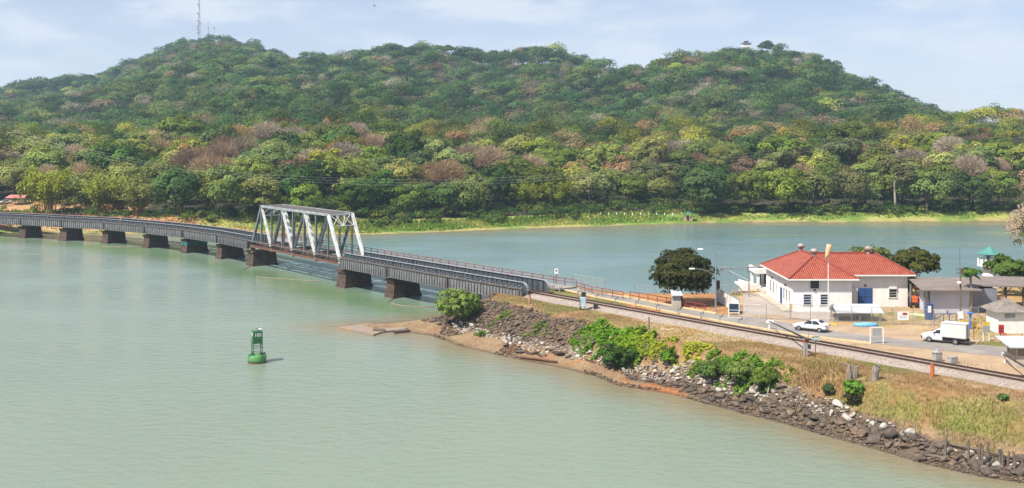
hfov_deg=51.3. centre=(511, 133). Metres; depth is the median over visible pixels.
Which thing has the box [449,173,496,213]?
broadleaf tree
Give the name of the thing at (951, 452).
boulder
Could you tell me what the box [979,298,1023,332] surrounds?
pyramid roofed hut
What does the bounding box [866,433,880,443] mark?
boulder
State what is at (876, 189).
broadleaf tree
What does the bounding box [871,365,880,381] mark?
tree stump
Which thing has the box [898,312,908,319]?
fence sign
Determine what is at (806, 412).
boulder
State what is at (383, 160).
broadleaf tree
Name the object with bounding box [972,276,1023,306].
open shelter
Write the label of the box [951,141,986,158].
broadleaf tree
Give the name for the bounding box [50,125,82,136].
broadleaf tree
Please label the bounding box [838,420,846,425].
boulder
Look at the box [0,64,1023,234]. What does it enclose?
hills
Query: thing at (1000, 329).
red sign
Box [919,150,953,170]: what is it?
broadleaf tree
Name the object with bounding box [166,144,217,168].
bare tree
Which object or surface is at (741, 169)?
bare tree
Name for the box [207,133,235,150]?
bare tree
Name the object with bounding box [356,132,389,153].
bare tree
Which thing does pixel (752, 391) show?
pale stone
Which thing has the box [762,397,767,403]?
boulder
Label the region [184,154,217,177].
bare tree
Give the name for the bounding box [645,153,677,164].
bare tree
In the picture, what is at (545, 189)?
broadleaf tree
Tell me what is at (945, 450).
stake
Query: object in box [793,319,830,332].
sedan
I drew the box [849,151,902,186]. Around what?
broadleaf tree
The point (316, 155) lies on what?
broadleaf tree
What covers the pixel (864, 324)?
blue boat cover
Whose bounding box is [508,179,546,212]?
bamboo clump
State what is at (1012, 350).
window
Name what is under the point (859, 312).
chain link fence
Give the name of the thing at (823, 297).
window
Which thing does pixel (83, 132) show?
broadleaf tree
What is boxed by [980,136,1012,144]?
broadleaf tree
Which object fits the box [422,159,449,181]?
broadleaf tree
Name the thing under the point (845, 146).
broadleaf tree
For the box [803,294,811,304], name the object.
window
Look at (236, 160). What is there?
broadleaf tree
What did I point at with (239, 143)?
bare tree
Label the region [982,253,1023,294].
tree
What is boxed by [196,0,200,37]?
radio mast
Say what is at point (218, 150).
bare tree
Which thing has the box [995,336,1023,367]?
ticket booth
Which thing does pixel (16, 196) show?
red roofed shed
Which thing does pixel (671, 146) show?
bare tree
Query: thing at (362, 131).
bare tree
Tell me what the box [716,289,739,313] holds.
board wall
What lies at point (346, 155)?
broadleaf tree
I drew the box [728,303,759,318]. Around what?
wire gate
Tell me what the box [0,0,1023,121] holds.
sky
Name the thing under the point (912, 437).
boulder
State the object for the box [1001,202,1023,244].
tree
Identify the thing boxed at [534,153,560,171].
broadleaf tree
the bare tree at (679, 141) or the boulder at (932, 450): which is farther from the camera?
the bare tree at (679, 141)
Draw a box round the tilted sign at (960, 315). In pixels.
[957,311,963,319]
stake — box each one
[944,435,946,455]
[967,441,969,459]
[978,443,981,459]
[981,445,983,464]
[987,442,989,460]
[998,449,1000,463]
[1000,448,1003,465]
[1007,451,1009,465]
[1012,451,1015,468]
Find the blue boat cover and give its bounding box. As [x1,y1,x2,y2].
[853,322,877,326]
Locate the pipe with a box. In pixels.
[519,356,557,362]
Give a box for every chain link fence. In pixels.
[573,274,604,293]
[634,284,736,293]
[743,303,978,324]
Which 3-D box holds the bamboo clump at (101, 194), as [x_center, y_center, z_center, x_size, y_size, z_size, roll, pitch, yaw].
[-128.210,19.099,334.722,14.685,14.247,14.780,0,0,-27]
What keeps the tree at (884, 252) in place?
on the ground at (488, 344)
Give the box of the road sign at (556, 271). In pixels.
[554,269,557,283]
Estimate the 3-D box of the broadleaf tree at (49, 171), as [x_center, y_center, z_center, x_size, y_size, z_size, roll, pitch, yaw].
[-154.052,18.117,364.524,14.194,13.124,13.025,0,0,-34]
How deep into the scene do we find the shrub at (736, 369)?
119.29 m
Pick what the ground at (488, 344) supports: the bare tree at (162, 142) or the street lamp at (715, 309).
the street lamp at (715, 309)
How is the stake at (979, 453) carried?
on the ground at (488, 344)
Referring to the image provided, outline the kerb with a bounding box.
[568,285,716,313]
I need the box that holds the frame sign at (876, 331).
[870,327,883,343]
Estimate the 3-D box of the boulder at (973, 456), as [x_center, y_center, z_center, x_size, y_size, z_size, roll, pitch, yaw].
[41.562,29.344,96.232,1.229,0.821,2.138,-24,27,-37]
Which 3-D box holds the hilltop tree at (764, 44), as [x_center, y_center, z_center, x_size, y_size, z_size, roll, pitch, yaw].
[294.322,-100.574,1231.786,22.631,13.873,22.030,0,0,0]
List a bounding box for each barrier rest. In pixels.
[766,319,773,328]
[1002,351,1006,362]
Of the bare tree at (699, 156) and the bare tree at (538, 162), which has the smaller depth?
the bare tree at (538, 162)
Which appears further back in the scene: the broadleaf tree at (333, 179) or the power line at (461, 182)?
the broadleaf tree at (333, 179)
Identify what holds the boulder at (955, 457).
on the ground at (488, 344)
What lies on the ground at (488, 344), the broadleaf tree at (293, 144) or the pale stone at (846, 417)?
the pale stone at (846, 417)
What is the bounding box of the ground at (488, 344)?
[348,284,1023,482]
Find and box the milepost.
[812,336,819,353]
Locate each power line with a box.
[7,110,1023,182]
[8,115,1013,184]
[9,109,1016,179]
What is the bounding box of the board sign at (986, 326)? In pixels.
[983,322,989,340]
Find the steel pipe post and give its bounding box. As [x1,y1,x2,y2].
[930,363,933,376]
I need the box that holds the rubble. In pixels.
[421,293,1023,482]
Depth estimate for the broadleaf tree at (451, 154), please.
411.08 m
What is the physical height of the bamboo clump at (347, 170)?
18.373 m
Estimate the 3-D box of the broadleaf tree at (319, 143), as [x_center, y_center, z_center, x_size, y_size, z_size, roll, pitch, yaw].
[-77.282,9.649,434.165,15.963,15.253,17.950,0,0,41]
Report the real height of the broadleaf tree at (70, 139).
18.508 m
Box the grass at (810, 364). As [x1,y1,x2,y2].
[490,291,1023,456]
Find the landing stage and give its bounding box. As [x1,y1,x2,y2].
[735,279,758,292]
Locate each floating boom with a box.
[101,246,141,246]
[261,277,321,281]
[391,303,434,306]
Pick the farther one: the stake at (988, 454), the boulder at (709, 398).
the boulder at (709, 398)
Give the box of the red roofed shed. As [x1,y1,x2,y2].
[5,195,31,204]
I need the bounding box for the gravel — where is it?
[523,293,1023,389]
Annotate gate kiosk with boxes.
[670,290,682,307]
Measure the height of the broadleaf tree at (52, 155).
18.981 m
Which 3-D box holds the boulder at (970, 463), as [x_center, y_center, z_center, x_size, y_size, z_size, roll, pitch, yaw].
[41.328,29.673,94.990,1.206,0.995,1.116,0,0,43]
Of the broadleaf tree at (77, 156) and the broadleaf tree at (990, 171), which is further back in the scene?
the broadleaf tree at (990, 171)
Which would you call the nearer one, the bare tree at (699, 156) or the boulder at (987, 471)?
the boulder at (987, 471)
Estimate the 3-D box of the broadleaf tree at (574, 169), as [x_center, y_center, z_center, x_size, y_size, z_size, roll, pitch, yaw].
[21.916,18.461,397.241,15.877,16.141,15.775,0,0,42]
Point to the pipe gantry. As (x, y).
(747, 279)
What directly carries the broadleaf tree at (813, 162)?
on the hills
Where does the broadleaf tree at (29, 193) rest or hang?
on the hills
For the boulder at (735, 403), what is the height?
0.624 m
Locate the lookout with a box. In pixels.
[741,41,750,48]
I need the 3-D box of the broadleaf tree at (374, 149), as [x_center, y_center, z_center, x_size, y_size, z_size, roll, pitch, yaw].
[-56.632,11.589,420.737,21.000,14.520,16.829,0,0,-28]
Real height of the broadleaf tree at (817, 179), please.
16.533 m
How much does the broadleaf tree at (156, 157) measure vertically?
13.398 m
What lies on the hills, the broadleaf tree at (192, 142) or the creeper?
the broadleaf tree at (192, 142)
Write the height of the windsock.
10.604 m
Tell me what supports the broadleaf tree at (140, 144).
on the hills
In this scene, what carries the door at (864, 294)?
in the station house
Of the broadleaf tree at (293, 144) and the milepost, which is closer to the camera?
the milepost
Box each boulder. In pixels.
[554,351,564,354]
[658,379,663,384]
[678,386,684,391]
[701,386,709,393]
[707,396,714,400]
[714,392,724,398]
[731,396,739,401]
[731,401,739,406]
[738,398,747,402]
[743,393,755,401]
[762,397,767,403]
[762,408,772,412]
[776,382,788,388]
[786,408,793,415]
[788,402,795,407]
[792,385,799,393]
[801,409,812,416]
[806,421,815,426]
[808,415,818,419]
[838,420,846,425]
[848,426,858,431]
[857,428,867,437]
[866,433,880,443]
[871,427,879,433]
[882,428,897,438]
[885,442,891,448]
[894,441,901,446]
[897,443,912,448]
[898,434,910,441]
[908,433,917,441]
[916,457,927,461]
[927,447,937,453]
[935,440,948,449]
[940,455,949,462]
[943,448,955,455]
[950,455,959,460]
[961,452,977,458]
[967,459,985,464]
[968,461,979,467]
[971,466,979,471]
[980,466,996,475]
[990,466,999,471]
[999,470,1010,475]
[1009,469,1016,473]
[1012,454,1023,461]
[1014,465,1023,476]
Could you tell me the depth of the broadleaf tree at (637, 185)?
389.70 m
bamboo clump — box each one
[15,164,80,213]
[65,171,104,210]
[79,172,126,215]
[97,169,148,212]
[107,179,161,216]
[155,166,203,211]
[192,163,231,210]
[241,168,282,210]
[310,152,373,196]
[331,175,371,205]
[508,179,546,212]
[541,179,578,207]
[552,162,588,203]
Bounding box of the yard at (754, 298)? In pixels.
[742,293,834,321]
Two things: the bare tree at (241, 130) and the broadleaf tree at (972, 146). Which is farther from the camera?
the bare tree at (241, 130)
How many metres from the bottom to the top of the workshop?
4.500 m
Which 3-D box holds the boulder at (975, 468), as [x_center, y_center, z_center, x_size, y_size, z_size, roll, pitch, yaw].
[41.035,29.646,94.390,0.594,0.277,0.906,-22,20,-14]
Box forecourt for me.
[739,315,980,343]
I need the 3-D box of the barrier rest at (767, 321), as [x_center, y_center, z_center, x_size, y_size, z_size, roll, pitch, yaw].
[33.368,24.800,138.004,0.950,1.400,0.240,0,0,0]
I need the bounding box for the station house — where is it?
[755,243,916,311]
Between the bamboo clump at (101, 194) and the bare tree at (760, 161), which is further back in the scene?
the bare tree at (760, 161)
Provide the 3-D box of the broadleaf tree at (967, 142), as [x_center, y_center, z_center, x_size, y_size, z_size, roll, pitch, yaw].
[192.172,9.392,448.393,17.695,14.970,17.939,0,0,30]
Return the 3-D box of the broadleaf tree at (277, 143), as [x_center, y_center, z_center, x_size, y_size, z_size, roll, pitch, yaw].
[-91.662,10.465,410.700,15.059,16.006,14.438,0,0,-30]
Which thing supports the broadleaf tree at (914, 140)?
on the hills
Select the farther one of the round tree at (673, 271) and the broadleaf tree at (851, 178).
the broadleaf tree at (851, 178)
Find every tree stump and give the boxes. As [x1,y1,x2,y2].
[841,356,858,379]
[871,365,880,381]
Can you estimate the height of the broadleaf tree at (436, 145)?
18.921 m
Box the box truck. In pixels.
[921,320,969,344]
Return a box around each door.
[780,287,781,303]
[858,288,871,303]
[925,291,929,306]
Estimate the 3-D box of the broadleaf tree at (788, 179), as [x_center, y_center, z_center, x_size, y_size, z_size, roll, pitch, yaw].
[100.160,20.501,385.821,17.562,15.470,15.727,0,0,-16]
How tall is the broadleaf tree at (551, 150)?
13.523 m
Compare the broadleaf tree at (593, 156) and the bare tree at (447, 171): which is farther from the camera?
the broadleaf tree at (593, 156)
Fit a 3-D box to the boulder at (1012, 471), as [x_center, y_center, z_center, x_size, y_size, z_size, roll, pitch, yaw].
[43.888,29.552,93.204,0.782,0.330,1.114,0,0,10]
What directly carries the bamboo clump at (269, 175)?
on the hills
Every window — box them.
[788,290,790,302]
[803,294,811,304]
[809,281,819,288]
[819,294,827,304]
[888,286,897,297]
[1008,347,1023,355]
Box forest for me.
[0,33,1023,151]
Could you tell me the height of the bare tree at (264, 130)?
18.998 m
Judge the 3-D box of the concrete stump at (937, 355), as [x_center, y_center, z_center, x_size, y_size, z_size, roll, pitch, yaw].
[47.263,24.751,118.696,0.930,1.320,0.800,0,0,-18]
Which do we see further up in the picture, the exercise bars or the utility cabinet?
the utility cabinet
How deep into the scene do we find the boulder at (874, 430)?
103.47 m
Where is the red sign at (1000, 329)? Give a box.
[998,325,1003,342]
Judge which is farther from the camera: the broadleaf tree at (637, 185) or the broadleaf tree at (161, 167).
the broadleaf tree at (637, 185)
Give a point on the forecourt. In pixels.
(890, 332)
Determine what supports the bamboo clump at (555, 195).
on the hills
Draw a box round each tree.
[0,125,21,149]
[0,126,36,152]
[0,130,23,153]
[0,145,12,153]
[0,149,25,188]
[0,157,36,192]
[0,161,33,198]
[10,134,46,152]
[11,136,56,148]
[12,140,57,160]
[16,173,72,209]
[22,140,64,167]
[26,143,70,174]
[35,163,58,175]
[39,133,80,143]
[45,167,78,203]
[49,133,88,151]
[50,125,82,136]
[60,143,83,159]
[65,142,118,178]
[65,148,82,165]
[70,158,106,179]
[73,164,108,188]
[77,133,112,146]
[80,129,101,141]
[83,142,152,171]
[100,140,144,166]
[107,158,149,184]
[114,138,165,155]
[124,132,160,140]
[140,155,161,171]
[141,158,172,181]
[146,136,171,155]
[146,161,181,197]
[150,166,203,214]
[151,114,206,140]
[157,145,177,156]
[158,148,185,167]
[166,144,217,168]
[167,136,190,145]
[168,135,210,151]
[175,142,206,151]
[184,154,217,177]
[195,154,238,202]
[196,124,241,146]
[198,161,251,216]
[204,140,238,159]
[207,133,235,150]
[220,122,255,138]
[222,154,249,169]
[225,134,261,153]
[234,155,278,182]
[235,177,281,217]
[237,146,264,166]
[246,118,285,140]
[247,146,298,173]
[252,138,267,144]
[252,147,292,163]
[259,138,292,150]
[261,140,292,152]
[265,130,303,145]
[272,162,323,212]
[275,157,314,196]
[283,124,306,134]
[286,181,323,207]
[289,140,307,155]
[292,141,322,156]
[294,158,333,187]
[297,147,323,161]
[301,132,320,143]
[305,122,348,140]
[307,148,341,185]
[312,124,360,148]
[312,138,332,151]
[322,165,340,186]
[323,141,341,150]
[325,139,366,158]
[330,151,370,184]
[333,135,365,147]
[337,176,382,216]
[345,120,371,136]
[349,144,391,165]
[355,162,386,179]
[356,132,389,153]
[365,155,403,171]
[367,169,404,207]
[372,128,394,143]
[376,157,428,207]
[382,129,426,159]
[389,183,427,214]
[396,160,422,179]
[401,148,435,167]
[408,162,447,187]
[414,181,437,208]
[417,137,459,157]
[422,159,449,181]
[425,157,466,185]
[428,182,462,216]
[432,149,476,172]
[439,138,468,151]
[449,163,477,182]
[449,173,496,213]
[453,142,487,168]
[470,143,507,168]
[472,138,505,167]
[474,162,515,207]
[492,155,536,202]
[500,132,537,154]
[502,154,529,161]
[513,153,548,173]
[514,164,565,202]
[518,137,555,155]
[529,149,552,164]
[534,146,561,156]
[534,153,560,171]
[534,172,557,200]
[551,148,576,168]
[554,147,604,172]
[562,159,588,177]
[564,170,615,200]
[577,141,631,173]
[583,141,598,147]
[585,168,628,198]
[595,141,633,173]
[599,140,624,150]
[600,155,632,194]
[618,174,650,198]
[622,160,666,187]
[628,144,654,169]
[629,136,667,153]
[634,137,669,187]
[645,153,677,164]
[646,175,675,200]
[648,247,719,304]
[657,138,685,154]
[657,163,681,196]
[662,148,698,176]
[675,138,691,154]
[676,166,704,198]
[679,140,713,152]
[681,168,731,213]
[682,151,706,167]
[689,161,737,204]
[696,137,723,161]
[701,147,734,197]
[703,142,751,168]
[725,132,764,170]
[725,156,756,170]
[725,164,752,177]
[725,170,772,212]
[728,154,750,165]
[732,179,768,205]
[747,169,768,196]
[750,142,783,170]
[752,160,784,174]
[754,158,773,170]
[756,134,814,168]
[757,40,775,49]
[763,167,812,212]
[764,149,797,168]
[768,169,807,203]
[791,162,812,174]
[794,145,840,168]
[794,168,836,211]
[796,153,832,171]
[809,169,851,204]
[814,121,887,165]
[814,159,847,173]
[818,136,863,163]
[821,150,848,164]
[829,164,875,211]
[841,148,861,163]
[846,181,882,202]
[848,244,893,260]
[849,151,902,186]
[851,159,886,198]
[854,142,895,161]
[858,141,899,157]
[874,154,917,210]
[875,166,926,202]
[879,134,918,153]
[883,161,921,196]
[884,133,907,142]
[892,246,940,294]
[896,147,928,160]
[896,170,956,208]
[901,155,921,166]
[905,130,936,148]
[908,276,919,292]
[911,145,935,157]
[915,157,938,191]
[917,162,963,205]
[919,132,959,153]
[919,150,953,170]
[930,134,965,153]
[934,125,976,137]
[946,171,993,210]
[949,138,987,152]
[950,146,999,173]
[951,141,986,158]
[952,153,989,173]
[961,126,992,139]
[961,133,990,142]
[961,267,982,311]
[973,169,1021,210]
[979,167,996,194]
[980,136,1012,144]
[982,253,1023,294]
[983,139,1021,164]
[987,156,1010,170]
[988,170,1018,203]
[989,130,1018,153]
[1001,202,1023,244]
[1006,143,1023,171]
[1013,215,1023,246]
[1015,169,1023,196]
[1016,161,1023,176]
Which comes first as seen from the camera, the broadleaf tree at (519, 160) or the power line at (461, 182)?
the power line at (461, 182)
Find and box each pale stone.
[673,365,680,370]
[749,387,755,393]
[832,399,843,407]
[842,413,852,420]
[879,422,887,430]
[905,428,914,433]
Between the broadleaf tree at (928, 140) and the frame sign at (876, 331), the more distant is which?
the broadleaf tree at (928, 140)
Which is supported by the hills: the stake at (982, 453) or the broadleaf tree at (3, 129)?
the broadleaf tree at (3, 129)
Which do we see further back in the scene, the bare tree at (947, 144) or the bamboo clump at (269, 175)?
the bare tree at (947, 144)
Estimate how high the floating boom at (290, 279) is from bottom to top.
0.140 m
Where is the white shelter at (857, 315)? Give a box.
[829,304,883,321]
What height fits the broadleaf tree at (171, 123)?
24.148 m
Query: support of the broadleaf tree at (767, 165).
on the hills
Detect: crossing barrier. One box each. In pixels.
[769,321,810,356]
[1001,353,1023,366]
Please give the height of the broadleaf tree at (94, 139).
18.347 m
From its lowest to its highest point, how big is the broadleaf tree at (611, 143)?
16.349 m
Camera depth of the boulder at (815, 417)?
108.93 m
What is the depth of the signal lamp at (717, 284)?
160.58 m
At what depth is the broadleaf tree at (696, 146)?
448.78 m
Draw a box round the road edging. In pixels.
[565,289,869,342]
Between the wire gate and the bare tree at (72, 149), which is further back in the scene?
the bare tree at (72, 149)
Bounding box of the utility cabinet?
[580,292,585,309]
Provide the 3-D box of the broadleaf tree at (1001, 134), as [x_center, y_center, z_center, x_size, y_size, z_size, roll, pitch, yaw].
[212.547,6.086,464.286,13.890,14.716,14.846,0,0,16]
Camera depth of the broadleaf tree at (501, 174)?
380.87 m
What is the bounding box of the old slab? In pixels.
[337,323,409,335]
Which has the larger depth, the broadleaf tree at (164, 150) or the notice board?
the broadleaf tree at (164, 150)
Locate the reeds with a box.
[0,204,1016,233]
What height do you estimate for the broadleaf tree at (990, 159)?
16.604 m
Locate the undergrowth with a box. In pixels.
[0,153,1023,226]
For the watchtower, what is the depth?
175.76 m
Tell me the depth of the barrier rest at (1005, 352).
117.78 m
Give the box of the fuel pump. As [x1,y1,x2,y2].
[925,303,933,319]
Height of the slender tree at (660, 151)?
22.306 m
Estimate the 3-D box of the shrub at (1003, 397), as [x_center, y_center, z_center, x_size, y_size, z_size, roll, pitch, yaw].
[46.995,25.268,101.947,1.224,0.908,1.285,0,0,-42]
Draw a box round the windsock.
[825,244,832,319]
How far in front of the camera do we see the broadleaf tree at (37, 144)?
399.43 m
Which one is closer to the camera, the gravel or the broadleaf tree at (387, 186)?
the gravel
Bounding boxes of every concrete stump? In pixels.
[931,349,942,361]
[946,355,957,363]
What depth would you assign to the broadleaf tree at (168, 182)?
330.50 m
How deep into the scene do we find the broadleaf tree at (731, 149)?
436.42 m
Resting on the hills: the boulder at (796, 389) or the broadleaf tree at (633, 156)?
the broadleaf tree at (633, 156)
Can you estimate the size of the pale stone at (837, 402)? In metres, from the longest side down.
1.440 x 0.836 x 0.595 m
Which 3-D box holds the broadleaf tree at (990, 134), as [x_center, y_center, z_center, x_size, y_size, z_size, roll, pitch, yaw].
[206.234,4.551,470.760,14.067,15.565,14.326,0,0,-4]
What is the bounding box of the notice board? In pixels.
[729,303,738,312]
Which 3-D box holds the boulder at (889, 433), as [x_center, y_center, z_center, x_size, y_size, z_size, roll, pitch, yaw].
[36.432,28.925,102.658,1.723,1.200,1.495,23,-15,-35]
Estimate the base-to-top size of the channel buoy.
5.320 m
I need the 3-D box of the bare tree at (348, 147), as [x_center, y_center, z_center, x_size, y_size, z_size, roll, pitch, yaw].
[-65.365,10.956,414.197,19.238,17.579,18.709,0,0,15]
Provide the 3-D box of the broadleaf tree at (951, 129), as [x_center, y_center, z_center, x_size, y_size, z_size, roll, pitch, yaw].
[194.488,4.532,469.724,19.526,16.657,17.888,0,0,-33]
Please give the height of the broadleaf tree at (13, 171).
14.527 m
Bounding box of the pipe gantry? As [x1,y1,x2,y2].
[719,266,761,296]
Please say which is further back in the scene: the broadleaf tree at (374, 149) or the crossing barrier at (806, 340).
the broadleaf tree at (374, 149)
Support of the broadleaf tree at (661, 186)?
on the hills
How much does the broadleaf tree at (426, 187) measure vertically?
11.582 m
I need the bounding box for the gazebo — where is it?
[683,211,692,220]
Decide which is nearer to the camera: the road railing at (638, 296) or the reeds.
the road railing at (638, 296)
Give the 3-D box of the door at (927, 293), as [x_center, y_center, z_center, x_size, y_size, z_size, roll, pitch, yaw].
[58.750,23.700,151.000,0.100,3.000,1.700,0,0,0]
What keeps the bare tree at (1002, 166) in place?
on the hills
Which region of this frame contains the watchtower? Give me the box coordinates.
[977,246,999,287]
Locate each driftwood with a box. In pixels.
[793,390,800,415]
[925,453,953,460]
[949,442,1012,458]
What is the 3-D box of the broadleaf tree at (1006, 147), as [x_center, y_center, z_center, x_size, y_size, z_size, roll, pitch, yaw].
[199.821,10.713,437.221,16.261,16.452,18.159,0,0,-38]
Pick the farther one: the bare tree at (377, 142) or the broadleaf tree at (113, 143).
the bare tree at (377, 142)
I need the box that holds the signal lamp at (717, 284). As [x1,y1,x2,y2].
[716,280,719,301]
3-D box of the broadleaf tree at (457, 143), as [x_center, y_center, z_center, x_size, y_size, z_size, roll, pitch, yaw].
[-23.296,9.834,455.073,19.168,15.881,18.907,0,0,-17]
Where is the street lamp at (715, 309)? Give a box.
[689,248,717,310]
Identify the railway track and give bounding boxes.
[534,291,1023,381]
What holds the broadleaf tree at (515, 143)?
on the hills
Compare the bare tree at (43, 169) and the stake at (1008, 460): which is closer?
the stake at (1008, 460)
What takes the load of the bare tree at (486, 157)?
on the hills
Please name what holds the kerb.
on the ground at (488, 344)
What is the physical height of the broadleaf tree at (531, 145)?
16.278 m
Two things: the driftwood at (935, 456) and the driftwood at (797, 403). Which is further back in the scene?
the driftwood at (797, 403)
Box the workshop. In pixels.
[908,277,996,313]
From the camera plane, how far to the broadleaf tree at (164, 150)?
408.24 m
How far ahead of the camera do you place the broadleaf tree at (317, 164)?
376.59 m
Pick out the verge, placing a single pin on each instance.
(990, 361)
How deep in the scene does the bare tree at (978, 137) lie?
456.32 m
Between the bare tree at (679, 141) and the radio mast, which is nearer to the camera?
the bare tree at (679, 141)
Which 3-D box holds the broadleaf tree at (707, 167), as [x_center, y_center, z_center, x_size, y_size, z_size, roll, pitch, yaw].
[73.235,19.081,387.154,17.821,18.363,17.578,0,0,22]
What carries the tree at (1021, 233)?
on the ground at (488, 344)
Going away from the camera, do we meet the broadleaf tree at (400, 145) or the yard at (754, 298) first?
the yard at (754, 298)
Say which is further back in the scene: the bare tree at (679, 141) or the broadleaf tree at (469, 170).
the bare tree at (679, 141)
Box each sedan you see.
[0,200,11,203]
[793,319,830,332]
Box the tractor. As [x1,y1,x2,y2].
[909,286,919,307]
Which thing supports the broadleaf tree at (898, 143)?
on the hills
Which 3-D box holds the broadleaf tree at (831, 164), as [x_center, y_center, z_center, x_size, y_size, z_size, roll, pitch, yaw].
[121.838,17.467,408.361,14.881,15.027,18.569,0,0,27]
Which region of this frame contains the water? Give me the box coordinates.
[0,221,1023,487]
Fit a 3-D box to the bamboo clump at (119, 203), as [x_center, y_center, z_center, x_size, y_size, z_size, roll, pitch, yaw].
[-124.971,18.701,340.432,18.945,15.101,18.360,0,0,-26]
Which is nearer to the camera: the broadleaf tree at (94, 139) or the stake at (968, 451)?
the stake at (968, 451)
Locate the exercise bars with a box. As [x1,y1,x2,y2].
[934,310,956,320]
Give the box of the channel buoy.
[248,326,265,363]
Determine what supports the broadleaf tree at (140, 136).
on the hills
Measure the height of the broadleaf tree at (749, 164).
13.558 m
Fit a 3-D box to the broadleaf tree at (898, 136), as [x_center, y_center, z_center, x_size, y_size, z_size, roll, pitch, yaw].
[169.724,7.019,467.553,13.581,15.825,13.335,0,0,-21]
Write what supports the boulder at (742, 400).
on the ground at (488, 344)
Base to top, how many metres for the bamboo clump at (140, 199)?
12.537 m
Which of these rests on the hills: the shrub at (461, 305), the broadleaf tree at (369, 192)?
the broadleaf tree at (369, 192)
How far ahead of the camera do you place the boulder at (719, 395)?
118.67 m
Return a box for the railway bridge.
[0,204,576,311]
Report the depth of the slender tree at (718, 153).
405.98 m
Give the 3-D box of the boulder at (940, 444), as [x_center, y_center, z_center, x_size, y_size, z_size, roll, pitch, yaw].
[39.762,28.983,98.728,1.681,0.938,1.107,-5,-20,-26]
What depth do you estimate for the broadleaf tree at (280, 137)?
441.67 m
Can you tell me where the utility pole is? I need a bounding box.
[956,268,962,319]
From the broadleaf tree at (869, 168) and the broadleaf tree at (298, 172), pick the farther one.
the broadleaf tree at (869, 168)
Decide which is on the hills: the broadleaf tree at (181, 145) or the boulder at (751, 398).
the broadleaf tree at (181, 145)
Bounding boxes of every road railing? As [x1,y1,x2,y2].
[576,282,622,296]
[629,291,705,310]
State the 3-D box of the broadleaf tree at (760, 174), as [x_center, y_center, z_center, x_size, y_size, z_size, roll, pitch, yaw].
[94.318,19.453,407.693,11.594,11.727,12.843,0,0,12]
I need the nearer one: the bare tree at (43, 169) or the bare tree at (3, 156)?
the bare tree at (43, 169)
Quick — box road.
[558,288,1006,356]
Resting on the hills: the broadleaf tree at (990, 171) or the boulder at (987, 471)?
the broadleaf tree at (990, 171)
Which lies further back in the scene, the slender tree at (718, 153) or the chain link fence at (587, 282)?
the slender tree at (718, 153)
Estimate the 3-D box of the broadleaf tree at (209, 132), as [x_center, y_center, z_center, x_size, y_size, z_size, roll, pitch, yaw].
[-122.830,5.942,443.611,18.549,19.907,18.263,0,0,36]
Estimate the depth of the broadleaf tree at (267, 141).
421.81 m
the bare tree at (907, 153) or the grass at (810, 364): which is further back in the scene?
the bare tree at (907, 153)
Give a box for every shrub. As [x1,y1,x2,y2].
[434,287,481,322]
[597,340,639,367]
[660,347,678,364]
[694,357,725,377]
[722,360,754,379]
[749,366,783,384]
[821,383,835,395]
[842,377,864,394]
[842,392,861,403]
[997,393,1009,400]
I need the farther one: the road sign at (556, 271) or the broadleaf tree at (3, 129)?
the broadleaf tree at (3, 129)
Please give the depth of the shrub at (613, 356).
131.89 m
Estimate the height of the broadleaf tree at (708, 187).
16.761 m
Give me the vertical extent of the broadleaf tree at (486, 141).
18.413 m
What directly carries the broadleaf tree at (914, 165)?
on the hills
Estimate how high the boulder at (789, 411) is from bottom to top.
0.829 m
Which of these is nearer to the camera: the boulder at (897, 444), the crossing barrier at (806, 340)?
the boulder at (897, 444)
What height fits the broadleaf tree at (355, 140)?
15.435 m
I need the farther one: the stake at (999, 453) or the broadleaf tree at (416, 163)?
the broadleaf tree at (416, 163)
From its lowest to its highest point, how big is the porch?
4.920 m
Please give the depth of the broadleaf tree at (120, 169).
359.50 m
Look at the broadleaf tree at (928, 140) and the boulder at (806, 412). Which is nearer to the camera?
the boulder at (806, 412)
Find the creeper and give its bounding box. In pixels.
[473,309,795,395]
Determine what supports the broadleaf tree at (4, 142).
on the hills
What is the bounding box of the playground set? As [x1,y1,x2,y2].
[959,312,979,328]
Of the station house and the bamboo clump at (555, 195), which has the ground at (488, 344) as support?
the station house
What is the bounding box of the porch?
[749,264,765,291]
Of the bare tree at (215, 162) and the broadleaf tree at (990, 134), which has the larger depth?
the broadleaf tree at (990, 134)
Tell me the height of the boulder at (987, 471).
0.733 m
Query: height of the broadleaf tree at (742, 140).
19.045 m
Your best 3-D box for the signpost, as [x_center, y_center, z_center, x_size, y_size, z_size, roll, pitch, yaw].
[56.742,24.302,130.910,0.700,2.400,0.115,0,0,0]
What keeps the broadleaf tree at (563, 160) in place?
on the hills
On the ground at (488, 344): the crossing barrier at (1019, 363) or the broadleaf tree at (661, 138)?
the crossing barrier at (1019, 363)
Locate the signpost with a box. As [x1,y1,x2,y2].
[972,321,976,339]
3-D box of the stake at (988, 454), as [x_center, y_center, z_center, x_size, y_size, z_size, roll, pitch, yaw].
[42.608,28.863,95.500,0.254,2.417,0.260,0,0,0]
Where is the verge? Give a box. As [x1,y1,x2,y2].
[661,310,1023,374]
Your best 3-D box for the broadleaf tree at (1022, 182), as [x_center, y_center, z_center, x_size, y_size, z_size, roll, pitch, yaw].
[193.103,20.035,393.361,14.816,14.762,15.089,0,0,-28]
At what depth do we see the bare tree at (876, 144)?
441.19 m
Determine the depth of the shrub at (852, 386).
109.17 m

